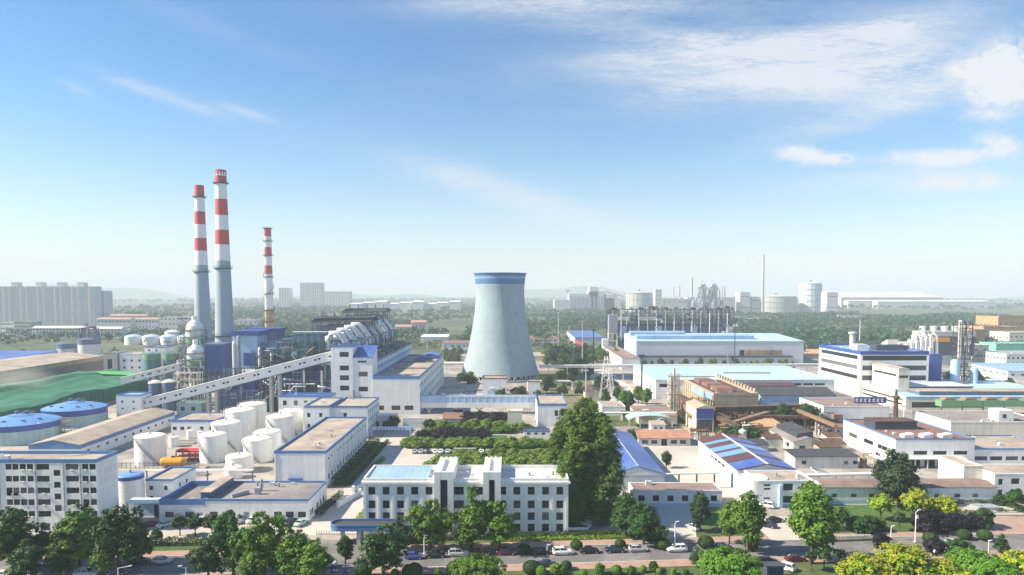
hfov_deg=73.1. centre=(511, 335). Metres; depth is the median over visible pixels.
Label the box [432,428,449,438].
shrub
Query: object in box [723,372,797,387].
maroon shed
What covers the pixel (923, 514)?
shrub
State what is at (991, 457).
window
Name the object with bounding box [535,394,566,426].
control house
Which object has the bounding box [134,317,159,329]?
distant building
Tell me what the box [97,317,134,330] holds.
distant building
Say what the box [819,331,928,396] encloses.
ribbon block
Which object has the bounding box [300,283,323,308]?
apartment block
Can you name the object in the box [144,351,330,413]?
inclined conveyor
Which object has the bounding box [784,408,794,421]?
broadleaf tree
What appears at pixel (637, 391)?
broadleaf tree
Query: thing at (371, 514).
window
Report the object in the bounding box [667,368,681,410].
pipe tower
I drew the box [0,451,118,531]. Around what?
office building
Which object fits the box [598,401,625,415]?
flat hut
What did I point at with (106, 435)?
long shed
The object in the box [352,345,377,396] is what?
stair block
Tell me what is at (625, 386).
works road
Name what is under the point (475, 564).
broadleaf tree
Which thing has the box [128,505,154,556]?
broadleaf tree
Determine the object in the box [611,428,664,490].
blue roof shed
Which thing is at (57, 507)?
window
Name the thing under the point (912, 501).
golden rain tree
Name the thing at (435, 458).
shrub
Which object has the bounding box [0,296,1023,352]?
woods
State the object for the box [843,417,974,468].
finishing mill
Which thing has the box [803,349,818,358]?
works building
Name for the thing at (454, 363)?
pipeline
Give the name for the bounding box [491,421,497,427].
shrub
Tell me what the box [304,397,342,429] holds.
factory block
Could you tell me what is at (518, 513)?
window
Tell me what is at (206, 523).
broadleaf tree
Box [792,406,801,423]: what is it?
broadleaf tree
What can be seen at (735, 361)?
broadleaf tree
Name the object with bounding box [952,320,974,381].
distillation tower
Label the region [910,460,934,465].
doorway
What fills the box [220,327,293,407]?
filter house
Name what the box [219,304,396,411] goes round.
boiler house
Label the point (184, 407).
switch house
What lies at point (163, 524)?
parked car
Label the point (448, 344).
works building
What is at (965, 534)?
clipped bush
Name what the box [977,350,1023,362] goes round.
works building
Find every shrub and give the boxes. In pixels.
[400,437,412,447]
[408,435,418,439]
[408,440,418,448]
[415,428,432,439]
[415,440,424,448]
[422,436,437,447]
[430,453,446,461]
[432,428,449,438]
[432,440,441,448]
[432,568,441,574]
[436,437,446,444]
[437,420,448,426]
[437,427,457,437]
[443,439,451,448]
[445,421,453,426]
[446,427,466,437]
[448,438,459,447]
[452,409,462,413]
[453,421,461,426]
[456,373,465,380]
[456,439,470,447]
[460,412,473,422]
[460,455,471,460]
[462,429,479,437]
[463,415,473,422]
[465,450,472,455]
[467,375,476,383]
[468,430,482,438]
[469,418,481,426]
[469,440,479,447]
[471,437,482,443]
[472,410,486,414]
[472,453,483,460]
[472,460,483,464]
[473,441,485,448]
[474,413,486,419]
[475,428,493,438]
[481,418,492,426]
[481,437,494,448]
[482,412,490,418]
[482,424,490,432]
[486,450,494,455]
[488,411,501,421]
[490,448,498,453]
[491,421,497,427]
[491,427,502,433]
[491,453,503,457]
[493,442,504,447]
[495,389,506,394]
[495,410,507,420]
[495,420,506,426]
[497,412,507,420]
[497,424,510,433]
[498,447,506,452]
[501,439,510,447]
[502,458,511,464]
[506,435,516,440]
[506,455,518,460]
[509,422,522,431]
[509,441,518,447]
[509,448,517,452]
[511,389,520,394]
[511,458,522,464]
[517,435,531,440]
[517,457,531,464]
[518,422,527,432]
[518,440,527,447]
[519,388,526,394]
[522,438,535,447]
[527,454,535,459]
[527,460,543,464]
[532,439,539,447]
[536,454,545,460]
[537,439,547,447]
[549,563,565,574]
[594,563,605,574]
[624,565,636,574]
[626,428,636,439]
[648,560,658,571]
[671,567,676,574]
[712,424,732,435]
[726,425,741,434]
[746,426,763,438]
[844,514,865,533]
[857,513,886,533]
[871,531,891,548]
[907,507,937,532]
[921,536,945,554]
[924,510,957,532]
[944,538,975,552]
[945,512,974,529]
[957,512,984,528]
[974,505,995,529]
[993,492,1011,504]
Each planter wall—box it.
[337,488,361,507]
[352,484,362,492]
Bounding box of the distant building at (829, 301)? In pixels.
[821,292,837,311]
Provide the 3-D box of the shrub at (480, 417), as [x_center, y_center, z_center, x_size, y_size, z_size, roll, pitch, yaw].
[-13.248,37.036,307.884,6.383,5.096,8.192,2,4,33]
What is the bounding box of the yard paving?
[642,438,736,495]
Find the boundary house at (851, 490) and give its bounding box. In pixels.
[811,478,997,503]
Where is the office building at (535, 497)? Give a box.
[361,457,570,535]
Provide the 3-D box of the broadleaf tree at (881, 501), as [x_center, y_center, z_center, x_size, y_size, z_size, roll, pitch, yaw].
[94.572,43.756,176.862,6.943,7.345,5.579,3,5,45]
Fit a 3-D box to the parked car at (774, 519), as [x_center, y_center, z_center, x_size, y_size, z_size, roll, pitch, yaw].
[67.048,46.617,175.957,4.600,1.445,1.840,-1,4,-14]
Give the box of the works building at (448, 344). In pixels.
[441,340,469,349]
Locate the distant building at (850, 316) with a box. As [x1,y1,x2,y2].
[837,315,862,318]
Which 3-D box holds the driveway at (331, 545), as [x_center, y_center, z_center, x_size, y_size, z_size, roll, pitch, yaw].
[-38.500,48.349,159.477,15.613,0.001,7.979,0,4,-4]
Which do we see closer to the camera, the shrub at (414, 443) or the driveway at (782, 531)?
the driveway at (782, 531)
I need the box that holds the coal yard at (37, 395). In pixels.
[0,369,164,416]
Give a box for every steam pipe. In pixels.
[598,412,676,421]
[665,472,733,486]
[805,467,871,477]
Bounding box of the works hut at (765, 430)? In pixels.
[751,428,769,438]
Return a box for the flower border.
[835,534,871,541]
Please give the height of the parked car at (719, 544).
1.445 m
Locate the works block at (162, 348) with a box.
[144,345,174,377]
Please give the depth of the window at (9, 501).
168.13 m
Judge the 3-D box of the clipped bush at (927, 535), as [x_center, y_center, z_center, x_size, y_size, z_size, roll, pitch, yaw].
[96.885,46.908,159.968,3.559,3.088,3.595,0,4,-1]
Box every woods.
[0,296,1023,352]
[61,318,967,348]
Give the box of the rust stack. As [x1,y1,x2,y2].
[892,389,899,416]
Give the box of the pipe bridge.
[145,469,253,480]
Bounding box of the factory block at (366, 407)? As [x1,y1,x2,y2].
[331,396,378,437]
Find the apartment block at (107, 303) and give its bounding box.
[102,290,112,316]
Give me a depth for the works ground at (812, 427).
306.92 m
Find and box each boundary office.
[938,456,982,478]
[980,464,1023,494]
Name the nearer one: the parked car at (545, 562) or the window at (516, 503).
the parked car at (545, 562)
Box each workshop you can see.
[159,476,234,520]
[204,479,326,521]
[768,421,820,447]
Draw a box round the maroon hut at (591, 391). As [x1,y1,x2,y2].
[581,384,602,397]
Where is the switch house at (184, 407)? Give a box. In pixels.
[176,401,205,415]
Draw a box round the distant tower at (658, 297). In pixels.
[654,289,661,312]
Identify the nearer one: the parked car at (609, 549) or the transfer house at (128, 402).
the parked car at (609, 549)
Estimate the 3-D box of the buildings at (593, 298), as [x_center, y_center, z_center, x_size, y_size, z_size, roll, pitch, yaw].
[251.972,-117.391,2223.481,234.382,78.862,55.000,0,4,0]
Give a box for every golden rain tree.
[833,552,894,574]
[870,541,939,574]
[899,486,933,513]
[923,557,973,574]
[927,493,962,513]
[989,549,1023,574]
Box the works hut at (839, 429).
[817,423,842,435]
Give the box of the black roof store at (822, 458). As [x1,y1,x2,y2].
[783,448,859,468]
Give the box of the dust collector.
[881,328,949,353]
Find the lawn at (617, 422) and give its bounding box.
[598,409,685,425]
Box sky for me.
[0,0,1023,297]
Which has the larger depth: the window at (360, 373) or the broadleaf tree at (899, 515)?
the window at (360, 373)
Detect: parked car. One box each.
[72,567,99,574]
[103,567,129,574]
[127,556,151,564]
[143,520,159,528]
[151,555,173,564]
[155,520,170,528]
[237,516,245,523]
[245,516,252,523]
[284,517,297,525]
[293,519,308,526]
[327,560,337,567]
[404,551,423,559]
[425,550,445,558]
[448,547,468,556]
[469,547,489,554]
[496,547,516,555]
[530,546,550,554]
[538,559,557,566]
[552,546,573,555]
[579,545,599,553]
[604,545,625,553]
[628,544,647,552]
[666,543,687,552]
[685,523,699,530]
[713,542,733,548]
[758,555,777,564]
[759,501,775,508]
[764,520,777,528]
[766,516,784,522]
[782,561,796,572]
[784,554,807,562]
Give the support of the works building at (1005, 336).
on the ground at (456, 325)
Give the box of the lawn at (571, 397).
[539,371,599,411]
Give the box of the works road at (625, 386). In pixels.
[591,368,655,408]
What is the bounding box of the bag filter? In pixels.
[203,342,231,400]
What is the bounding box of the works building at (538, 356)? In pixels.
[533,352,544,361]
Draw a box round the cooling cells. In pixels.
[912,326,975,364]
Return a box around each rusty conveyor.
[675,388,691,426]
[677,395,741,428]
[711,404,800,423]
[717,413,733,427]
[718,411,769,425]
[738,414,826,426]
[793,408,837,434]
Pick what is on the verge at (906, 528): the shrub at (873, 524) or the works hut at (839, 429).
the shrub at (873, 524)
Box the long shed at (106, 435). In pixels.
[28,408,174,450]
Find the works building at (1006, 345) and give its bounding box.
[979,342,1023,349]
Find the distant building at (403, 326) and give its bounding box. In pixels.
[395,325,411,333]
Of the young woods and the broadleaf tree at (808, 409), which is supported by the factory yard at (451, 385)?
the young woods
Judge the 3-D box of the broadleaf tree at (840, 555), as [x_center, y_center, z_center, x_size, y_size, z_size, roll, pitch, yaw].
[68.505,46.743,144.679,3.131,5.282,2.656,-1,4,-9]
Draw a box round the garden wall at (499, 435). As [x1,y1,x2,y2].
[491,434,506,436]
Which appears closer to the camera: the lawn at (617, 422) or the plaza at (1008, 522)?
the plaza at (1008, 522)
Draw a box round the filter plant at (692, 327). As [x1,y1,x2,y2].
[606,305,737,348]
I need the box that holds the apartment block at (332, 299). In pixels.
[324,291,351,307]
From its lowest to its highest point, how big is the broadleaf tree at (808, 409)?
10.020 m
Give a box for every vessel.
[739,425,750,436]
[859,453,872,468]
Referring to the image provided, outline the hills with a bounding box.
[47,283,1023,298]
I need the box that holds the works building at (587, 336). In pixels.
[567,331,604,343]
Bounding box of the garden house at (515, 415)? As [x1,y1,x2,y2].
[507,408,521,423]
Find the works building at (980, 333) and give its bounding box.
[963,329,984,343]
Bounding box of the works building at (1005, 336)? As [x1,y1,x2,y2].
[989,331,1023,341]
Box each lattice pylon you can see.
[598,356,613,400]
[604,369,615,393]
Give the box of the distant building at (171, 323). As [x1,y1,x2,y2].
[159,316,191,330]
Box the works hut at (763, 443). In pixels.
[748,439,769,450]
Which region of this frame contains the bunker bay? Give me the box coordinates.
[377,340,411,372]
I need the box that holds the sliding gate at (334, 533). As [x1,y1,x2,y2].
[316,530,367,534]
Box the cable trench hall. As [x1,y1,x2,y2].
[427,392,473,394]
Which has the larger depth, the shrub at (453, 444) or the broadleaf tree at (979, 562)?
the shrub at (453, 444)
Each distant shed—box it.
[844,300,871,307]
[872,300,988,308]
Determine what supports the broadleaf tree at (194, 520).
on the works road at (307, 528)
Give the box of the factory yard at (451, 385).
[0,354,1023,543]
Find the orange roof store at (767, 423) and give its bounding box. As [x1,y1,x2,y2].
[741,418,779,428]
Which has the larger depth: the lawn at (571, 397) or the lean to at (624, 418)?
the lawn at (571, 397)
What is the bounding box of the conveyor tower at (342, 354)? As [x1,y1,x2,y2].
[330,343,357,397]
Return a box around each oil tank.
[124,334,141,344]
[142,334,159,344]
[160,334,176,344]
[164,330,179,335]
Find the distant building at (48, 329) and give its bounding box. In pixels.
[32,326,86,337]
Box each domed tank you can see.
[0,410,75,445]
[40,398,107,428]
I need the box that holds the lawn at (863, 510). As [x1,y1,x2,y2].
[832,505,955,525]
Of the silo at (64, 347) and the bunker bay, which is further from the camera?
the silo at (64, 347)
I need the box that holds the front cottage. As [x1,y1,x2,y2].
[628,480,722,506]
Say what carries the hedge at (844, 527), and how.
on the verge at (906, 528)
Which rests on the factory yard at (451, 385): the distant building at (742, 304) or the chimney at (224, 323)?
the chimney at (224, 323)
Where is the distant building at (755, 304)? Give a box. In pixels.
[750,296,760,312]
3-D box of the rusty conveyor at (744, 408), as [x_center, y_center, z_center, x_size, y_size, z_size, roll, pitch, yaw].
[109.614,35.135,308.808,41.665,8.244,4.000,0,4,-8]
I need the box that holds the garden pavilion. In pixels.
[442,412,463,423]
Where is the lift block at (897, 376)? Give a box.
[872,362,909,391]
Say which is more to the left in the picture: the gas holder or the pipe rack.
the pipe rack
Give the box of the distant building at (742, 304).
[735,292,749,312]
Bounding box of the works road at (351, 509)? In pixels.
[309,426,409,534]
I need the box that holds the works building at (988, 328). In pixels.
[963,325,1016,336]
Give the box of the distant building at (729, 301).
[684,297,734,311]
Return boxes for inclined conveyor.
[120,362,181,393]
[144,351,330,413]
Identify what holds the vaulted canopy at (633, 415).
on the factory yard at (451, 385)
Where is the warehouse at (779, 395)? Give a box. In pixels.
[753,387,836,404]
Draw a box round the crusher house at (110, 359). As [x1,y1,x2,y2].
[103,351,125,370]
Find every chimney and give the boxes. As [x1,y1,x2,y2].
[192,185,213,382]
[213,169,233,378]
[263,227,275,326]
[690,278,692,296]
[761,255,764,311]
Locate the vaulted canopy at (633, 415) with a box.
[625,412,672,428]
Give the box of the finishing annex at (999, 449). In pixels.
[966,435,1023,463]
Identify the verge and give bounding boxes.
[148,540,315,550]
[402,557,1015,574]
[411,530,764,544]
[831,525,992,533]
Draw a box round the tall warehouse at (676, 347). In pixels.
[624,331,803,363]
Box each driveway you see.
[317,539,369,551]
[658,507,695,537]
[761,516,802,540]
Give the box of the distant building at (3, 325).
[0,322,13,334]
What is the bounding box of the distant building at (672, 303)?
[662,299,687,312]
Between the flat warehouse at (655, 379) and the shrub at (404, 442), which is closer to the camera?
the shrub at (404, 442)
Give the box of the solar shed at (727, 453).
[697,434,796,489]
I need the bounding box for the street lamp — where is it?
[914,509,920,542]
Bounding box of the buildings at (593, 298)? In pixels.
[553,287,624,311]
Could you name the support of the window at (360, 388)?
in the stair block at (364, 357)
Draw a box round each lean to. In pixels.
[621,411,634,421]
[760,433,782,446]
[812,441,842,447]
[821,432,842,437]
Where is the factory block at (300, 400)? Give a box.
[278,392,335,421]
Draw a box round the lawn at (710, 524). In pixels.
[701,507,730,529]
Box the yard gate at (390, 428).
[371,427,410,435]
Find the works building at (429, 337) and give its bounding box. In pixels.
[420,334,449,342]
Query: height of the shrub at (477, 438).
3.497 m
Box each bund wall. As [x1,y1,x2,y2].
[179,440,198,443]
[196,472,208,475]
[202,466,224,468]
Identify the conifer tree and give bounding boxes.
[600,387,611,400]
[600,389,608,400]
[992,533,1010,553]
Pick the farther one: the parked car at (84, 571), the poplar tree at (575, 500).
the poplar tree at (575, 500)
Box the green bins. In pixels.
[935,397,1023,409]
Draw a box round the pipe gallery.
[420,395,534,412]
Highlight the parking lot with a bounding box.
[383,445,473,464]
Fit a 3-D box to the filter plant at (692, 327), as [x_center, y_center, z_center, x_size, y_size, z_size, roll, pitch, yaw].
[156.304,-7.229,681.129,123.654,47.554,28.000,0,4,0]
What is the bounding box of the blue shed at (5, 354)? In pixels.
[0,350,58,358]
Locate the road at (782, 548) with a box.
[0,534,1023,574]
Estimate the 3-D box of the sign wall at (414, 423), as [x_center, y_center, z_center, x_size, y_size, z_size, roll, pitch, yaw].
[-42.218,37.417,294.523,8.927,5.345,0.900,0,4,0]
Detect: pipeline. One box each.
[444,362,464,370]
[539,363,818,379]
[540,380,573,389]
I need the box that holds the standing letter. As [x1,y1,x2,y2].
[329,564,336,573]
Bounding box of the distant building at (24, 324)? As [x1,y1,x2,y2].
[14,321,41,335]
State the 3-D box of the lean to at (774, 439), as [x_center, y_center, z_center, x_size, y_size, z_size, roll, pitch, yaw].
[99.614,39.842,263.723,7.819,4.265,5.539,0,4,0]
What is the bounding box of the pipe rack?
[175,448,198,460]
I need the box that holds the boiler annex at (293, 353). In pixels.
[221,337,335,407]
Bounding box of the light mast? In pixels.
[581,321,583,372]
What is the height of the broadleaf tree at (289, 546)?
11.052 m
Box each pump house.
[145,466,195,497]
[482,375,506,394]
[527,379,539,394]
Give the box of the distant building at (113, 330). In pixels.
[85,327,125,337]
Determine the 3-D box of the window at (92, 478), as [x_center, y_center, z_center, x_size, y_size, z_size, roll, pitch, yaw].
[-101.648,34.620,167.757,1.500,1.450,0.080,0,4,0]
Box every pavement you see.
[1,550,223,558]
[161,550,1023,574]
[405,535,769,548]
[829,529,1023,536]
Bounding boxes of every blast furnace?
[691,281,709,312]
[707,281,723,311]
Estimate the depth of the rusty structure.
308.67 m
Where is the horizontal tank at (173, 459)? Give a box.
[160,456,186,466]
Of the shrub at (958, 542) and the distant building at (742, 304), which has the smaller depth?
the shrub at (958, 542)
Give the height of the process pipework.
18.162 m
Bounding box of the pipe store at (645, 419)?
[630,406,677,423]
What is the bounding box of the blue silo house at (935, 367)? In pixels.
[928,347,941,380]
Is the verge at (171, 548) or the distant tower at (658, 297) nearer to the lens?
the verge at (171, 548)
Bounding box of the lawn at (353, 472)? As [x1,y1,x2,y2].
[331,442,385,484]
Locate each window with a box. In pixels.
[5,464,11,469]
[6,476,11,481]
[7,499,12,504]
[12,464,18,469]
[13,476,18,481]
[14,499,19,504]
[20,464,25,469]
[20,476,25,481]
[21,488,26,492]
[21,499,26,504]
[27,464,32,469]
[28,476,33,481]
[28,488,33,492]
[28,499,34,504]
[36,464,48,469]
[37,476,49,481]
[37,488,49,492]
[38,499,50,504]
[38,511,50,516]
[40,523,49,529]
[54,470,59,475]
[54,482,60,487]
[55,494,60,498]
[55,505,61,510]
[66,464,77,469]
[66,476,78,481]
[67,488,78,492]
[67,499,79,504]
[82,464,87,469]
[83,476,88,481]
[83,488,88,492]
[83,499,89,504]
[89,464,95,469]
[90,476,95,481]
[91,499,96,504]
[107,359,111,368]
[165,512,173,516]
[185,512,193,516]
[286,512,293,516]
[298,512,305,516]
[340,352,348,356]
[340,365,348,369]
[340,375,348,379]
[340,386,348,390]
[359,372,367,375]
[359,387,367,390]
[368,487,374,494]
[369,501,374,507]
[369,512,375,518]
[383,487,389,494]
[383,501,389,507]
[383,512,389,518]
[392,406,399,409]
[397,487,403,494]
[397,501,403,507]
[405,406,412,409]
[411,487,417,494]
[411,501,417,507]
[426,487,431,494]
[454,487,463,494]
[454,500,463,507]
[470,487,482,494]
[501,487,505,494]
[514,487,519,494]
[514,501,519,507]
[514,512,519,519]
[528,487,534,494]
[528,501,534,507]
[528,512,534,519]
[528,524,534,530]
[542,487,548,494]
[542,501,548,507]
[542,512,548,519]
[542,524,548,530]
[556,487,562,494]
[556,501,562,507]
[556,512,562,519]
[556,524,562,530]
[638,495,644,500]
[653,495,658,500]
[667,495,673,500]
[682,495,687,500]
[711,495,716,500]
[769,568,781,574]
[783,484,792,489]
[783,496,792,502]
[821,349,857,359]
[821,358,857,368]
[821,367,856,378]
[862,366,925,369]
[862,375,925,379]
[863,356,926,359]
[863,392,901,404]
[864,389,902,399]
[864,438,872,444]
[874,370,895,375]
[878,444,887,450]
[912,402,982,407]
[914,451,926,454]
[933,451,946,454]
[954,451,966,454]
[975,456,986,459]
[990,456,1001,459]
[1006,456,1017,459]
[1011,478,1019,483]
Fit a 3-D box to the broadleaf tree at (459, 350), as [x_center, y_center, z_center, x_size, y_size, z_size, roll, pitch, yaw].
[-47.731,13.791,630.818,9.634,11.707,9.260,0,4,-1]
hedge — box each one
[150,532,307,546]
[314,490,343,515]
[331,438,379,482]
[333,480,349,485]
[348,439,389,484]
[354,509,363,518]
[369,456,384,467]
[412,529,620,540]
[491,533,637,541]
[832,524,887,531]
[890,498,1008,506]
[957,508,1023,514]
[1002,502,1023,508]
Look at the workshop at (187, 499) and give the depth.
177.18 m
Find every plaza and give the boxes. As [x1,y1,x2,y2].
[939,504,1023,512]
[955,502,1023,515]
[972,517,1023,529]
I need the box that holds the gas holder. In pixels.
[798,280,821,311]
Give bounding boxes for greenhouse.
[351,303,362,312]
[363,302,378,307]
[375,301,389,308]
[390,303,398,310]
[399,302,411,311]
[412,301,425,311]
[425,303,437,311]
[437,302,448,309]
[449,301,461,311]
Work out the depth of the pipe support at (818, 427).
282.92 m
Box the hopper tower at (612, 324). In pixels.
[602,315,617,347]
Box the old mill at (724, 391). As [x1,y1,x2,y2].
[680,374,758,414]
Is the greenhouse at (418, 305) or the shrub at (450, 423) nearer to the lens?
the shrub at (450, 423)
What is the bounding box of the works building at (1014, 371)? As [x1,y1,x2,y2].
[968,363,1023,379]
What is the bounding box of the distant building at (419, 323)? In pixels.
[411,320,426,333]
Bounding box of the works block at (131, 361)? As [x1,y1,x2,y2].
[119,352,151,372]
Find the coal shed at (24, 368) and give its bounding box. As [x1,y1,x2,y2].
[0,352,103,383]
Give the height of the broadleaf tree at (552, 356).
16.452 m
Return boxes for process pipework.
[171,372,203,402]
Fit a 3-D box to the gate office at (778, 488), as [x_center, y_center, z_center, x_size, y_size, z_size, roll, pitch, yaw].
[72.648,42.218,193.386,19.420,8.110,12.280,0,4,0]
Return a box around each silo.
[56,342,77,352]
[77,326,101,354]
[148,380,162,408]
[162,379,175,410]
[950,359,959,382]
[970,367,977,383]
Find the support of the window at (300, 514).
in the workshop at (294, 499)
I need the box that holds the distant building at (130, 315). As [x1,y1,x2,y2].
[109,314,150,317]
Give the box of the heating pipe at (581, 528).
[568,522,591,530]
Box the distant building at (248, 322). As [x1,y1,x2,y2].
[234,319,260,326]
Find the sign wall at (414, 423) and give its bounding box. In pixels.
[403,417,423,429]
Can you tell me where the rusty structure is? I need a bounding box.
[674,407,843,422]
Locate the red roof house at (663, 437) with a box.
[635,429,691,445]
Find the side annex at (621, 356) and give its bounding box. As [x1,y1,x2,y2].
[603,346,639,369]
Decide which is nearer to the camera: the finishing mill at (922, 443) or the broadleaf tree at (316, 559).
the broadleaf tree at (316, 559)
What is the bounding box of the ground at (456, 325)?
[0,299,1023,551]
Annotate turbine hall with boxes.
[372,351,443,413]
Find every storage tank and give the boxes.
[118,469,144,510]
[133,431,166,466]
[168,434,178,447]
[186,427,194,438]
[196,430,227,463]
[211,418,242,452]
[223,405,256,439]
[224,463,241,478]
[225,450,253,472]
[237,400,266,429]
[241,434,272,462]
[252,427,281,457]
[266,411,294,442]
[279,406,302,436]
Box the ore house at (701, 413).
[686,399,714,432]
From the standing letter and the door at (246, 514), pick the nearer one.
the standing letter
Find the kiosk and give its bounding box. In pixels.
[762,561,784,574]
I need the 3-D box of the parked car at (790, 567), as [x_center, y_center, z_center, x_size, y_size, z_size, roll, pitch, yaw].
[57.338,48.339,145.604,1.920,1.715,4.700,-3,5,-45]
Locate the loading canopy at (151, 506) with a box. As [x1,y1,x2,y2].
[125,498,159,520]
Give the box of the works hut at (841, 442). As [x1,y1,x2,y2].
[818,438,847,447]
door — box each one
[244,512,248,519]
[661,439,666,445]
[697,419,712,432]
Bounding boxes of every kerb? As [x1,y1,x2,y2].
[3,554,219,560]
[144,552,929,574]
[401,540,770,550]
[871,533,1023,537]
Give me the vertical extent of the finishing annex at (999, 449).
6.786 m
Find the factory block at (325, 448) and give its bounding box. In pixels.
[274,417,366,486]
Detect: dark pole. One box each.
[591,329,595,373]
[639,355,644,400]
[734,320,735,358]
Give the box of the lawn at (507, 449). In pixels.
[406,445,556,455]
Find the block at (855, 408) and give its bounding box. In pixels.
[799,397,889,422]
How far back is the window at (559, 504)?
167.14 m
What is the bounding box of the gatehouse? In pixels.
[330,519,414,544]
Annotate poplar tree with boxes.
[545,408,572,466]
[555,396,606,522]
[556,444,590,526]
[582,411,626,523]
[589,403,611,499]
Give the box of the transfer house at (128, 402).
[116,392,151,416]
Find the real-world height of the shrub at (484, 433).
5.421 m
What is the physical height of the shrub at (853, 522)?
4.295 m
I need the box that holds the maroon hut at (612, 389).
[602,384,623,394]
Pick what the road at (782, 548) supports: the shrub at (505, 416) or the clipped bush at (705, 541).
the clipped bush at (705, 541)
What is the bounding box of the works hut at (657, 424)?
[648,420,665,428]
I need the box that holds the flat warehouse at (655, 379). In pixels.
[633,365,834,398]
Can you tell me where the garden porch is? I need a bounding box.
[376,413,398,426]
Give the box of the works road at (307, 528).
[139,518,320,538]
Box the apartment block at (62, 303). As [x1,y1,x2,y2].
[0,282,102,324]
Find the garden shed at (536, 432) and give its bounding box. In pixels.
[523,428,549,436]
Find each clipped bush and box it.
[354,561,371,574]
[391,568,398,574]
[402,564,409,574]
[408,562,422,574]
[446,561,454,574]
[517,543,530,553]
[522,560,539,574]
[535,565,546,574]
[561,560,571,569]
[570,540,582,549]
[578,569,587,574]
[611,565,621,574]
[614,539,625,546]
[639,565,646,572]
[655,568,662,573]
[656,538,670,549]
[683,569,688,574]
[697,535,714,548]
[744,539,758,550]
[922,532,938,541]
[956,529,972,539]
[976,529,993,540]
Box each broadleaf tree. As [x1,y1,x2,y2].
[0,506,35,560]
[3,538,50,574]
[31,522,53,557]
[41,531,75,574]
[43,501,103,568]
[86,504,148,566]
[88,536,117,574]
[104,331,111,339]
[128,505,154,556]
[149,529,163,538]
[169,513,187,535]
[183,538,229,574]
[185,513,203,535]
[201,514,218,534]
[203,513,258,574]
[217,509,238,523]
[227,510,291,574]
[234,541,269,574]
[263,526,310,574]
[294,537,336,574]
[336,534,354,563]
[354,523,412,574]
[387,416,397,430]
[387,515,413,544]
[394,417,400,426]
[403,498,459,550]
[422,419,428,428]
[428,420,436,427]
[443,348,448,361]
[446,351,455,361]
[450,552,507,574]
[452,352,461,361]
[453,486,497,548]
[455,345,464,354]
[484,500,518,548]
[541,374,556,389]
[542,354,549,364]
[542,383,549,392]
[546,348,564,368]
[554,371,562,385]
[555,369,565,379]
[556,353,568,364]
[559,346,569,354]
[560,356,567,364]
[560,383,568,395]
[563,362,572,374]
[565,372,574,381]
[566,350,574,361]
[569,347,581,354]
[569,353,585,369]
[571,362,578,377]
[574,383,580,395]
[579,352,587,360]
[583,368,593,377]
[587,354,592,363]
[592,376,603,386]
[595,352,603,362]
[598,348,608,360]
[604,378,617,384]
[609,489,641,536]
[612,387,620,400]
[617,390,626,404]
[625,392,635,409]
[626,501,659,544]
[632,385,643,403]
[641,388,652,405]
[645,516,670,546]
[656,357,664,363]
[661,450,671,467]
[688,492,711,531]
[689,546,703,566]
[696,544,764,574]
[697,357,703,363]
[716,500,735,543]
[730,490,768,552]
[732,359,739,363]
[763,357,773,363]
[774,402,788,422]
[782,480,844,563]
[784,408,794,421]
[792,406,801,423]
[798,403,813,420]
[803,548,818,570]
[809,405,818,424]
[818,549,833,570]
[831,548,847,564]
[838,506,849,529]
[867,492,895,519]
[868,448,931,507]
[893,510,907,530]
[940,546,1023,574]
[941,370,949,378]
[978,373,985,380]
[1004,377,1014,382]
[1004,488,1023,508]
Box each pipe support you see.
[689,427,710,440]
[715,432,737,436]
[741,423,762,431]
[817,426,833,434]
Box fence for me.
[118,462,198,468]
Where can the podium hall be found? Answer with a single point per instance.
(921, 395)
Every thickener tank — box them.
[143,351,160,391]
[163,351,175,379]
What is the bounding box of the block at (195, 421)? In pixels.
[171,412,224,435]
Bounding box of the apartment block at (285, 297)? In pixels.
[279,288,292,307]
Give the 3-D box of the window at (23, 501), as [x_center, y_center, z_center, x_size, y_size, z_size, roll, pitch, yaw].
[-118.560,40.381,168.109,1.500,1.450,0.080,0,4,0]
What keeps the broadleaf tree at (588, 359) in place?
on the factory yard at (451, 385)
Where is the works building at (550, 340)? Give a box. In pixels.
[530,336,557,345]
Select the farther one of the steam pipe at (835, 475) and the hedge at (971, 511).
the steam pipe at (835, 475)
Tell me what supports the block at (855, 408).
on the works ground at (812, 427)
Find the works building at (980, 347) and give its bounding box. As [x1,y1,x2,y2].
[972,343,988,362]
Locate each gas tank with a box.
[625,289,651,311]
[755,293,796,312]
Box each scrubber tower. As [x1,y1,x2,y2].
[177,316,206,383]
[179,340,207,400]
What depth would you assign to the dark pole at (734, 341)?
559.01 m
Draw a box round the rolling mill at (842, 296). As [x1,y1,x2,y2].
[838,292,943,307]
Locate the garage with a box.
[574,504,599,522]
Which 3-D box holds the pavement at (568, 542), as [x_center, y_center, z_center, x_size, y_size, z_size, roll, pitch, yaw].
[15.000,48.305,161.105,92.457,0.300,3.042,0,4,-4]
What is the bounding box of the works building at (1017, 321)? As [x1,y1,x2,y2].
[976,315,1023,330]
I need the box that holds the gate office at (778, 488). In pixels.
[737,470,814,507]
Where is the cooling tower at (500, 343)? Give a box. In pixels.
[461,272,541,382]
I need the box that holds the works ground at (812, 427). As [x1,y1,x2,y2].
[713,420,843,430]
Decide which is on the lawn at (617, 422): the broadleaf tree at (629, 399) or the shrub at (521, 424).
the broadleaf tree at (629, 399)
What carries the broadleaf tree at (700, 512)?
on the verge at (714, 533)
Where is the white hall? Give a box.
[912,408,1023,436]
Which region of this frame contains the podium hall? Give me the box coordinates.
[863,379,1023,409]

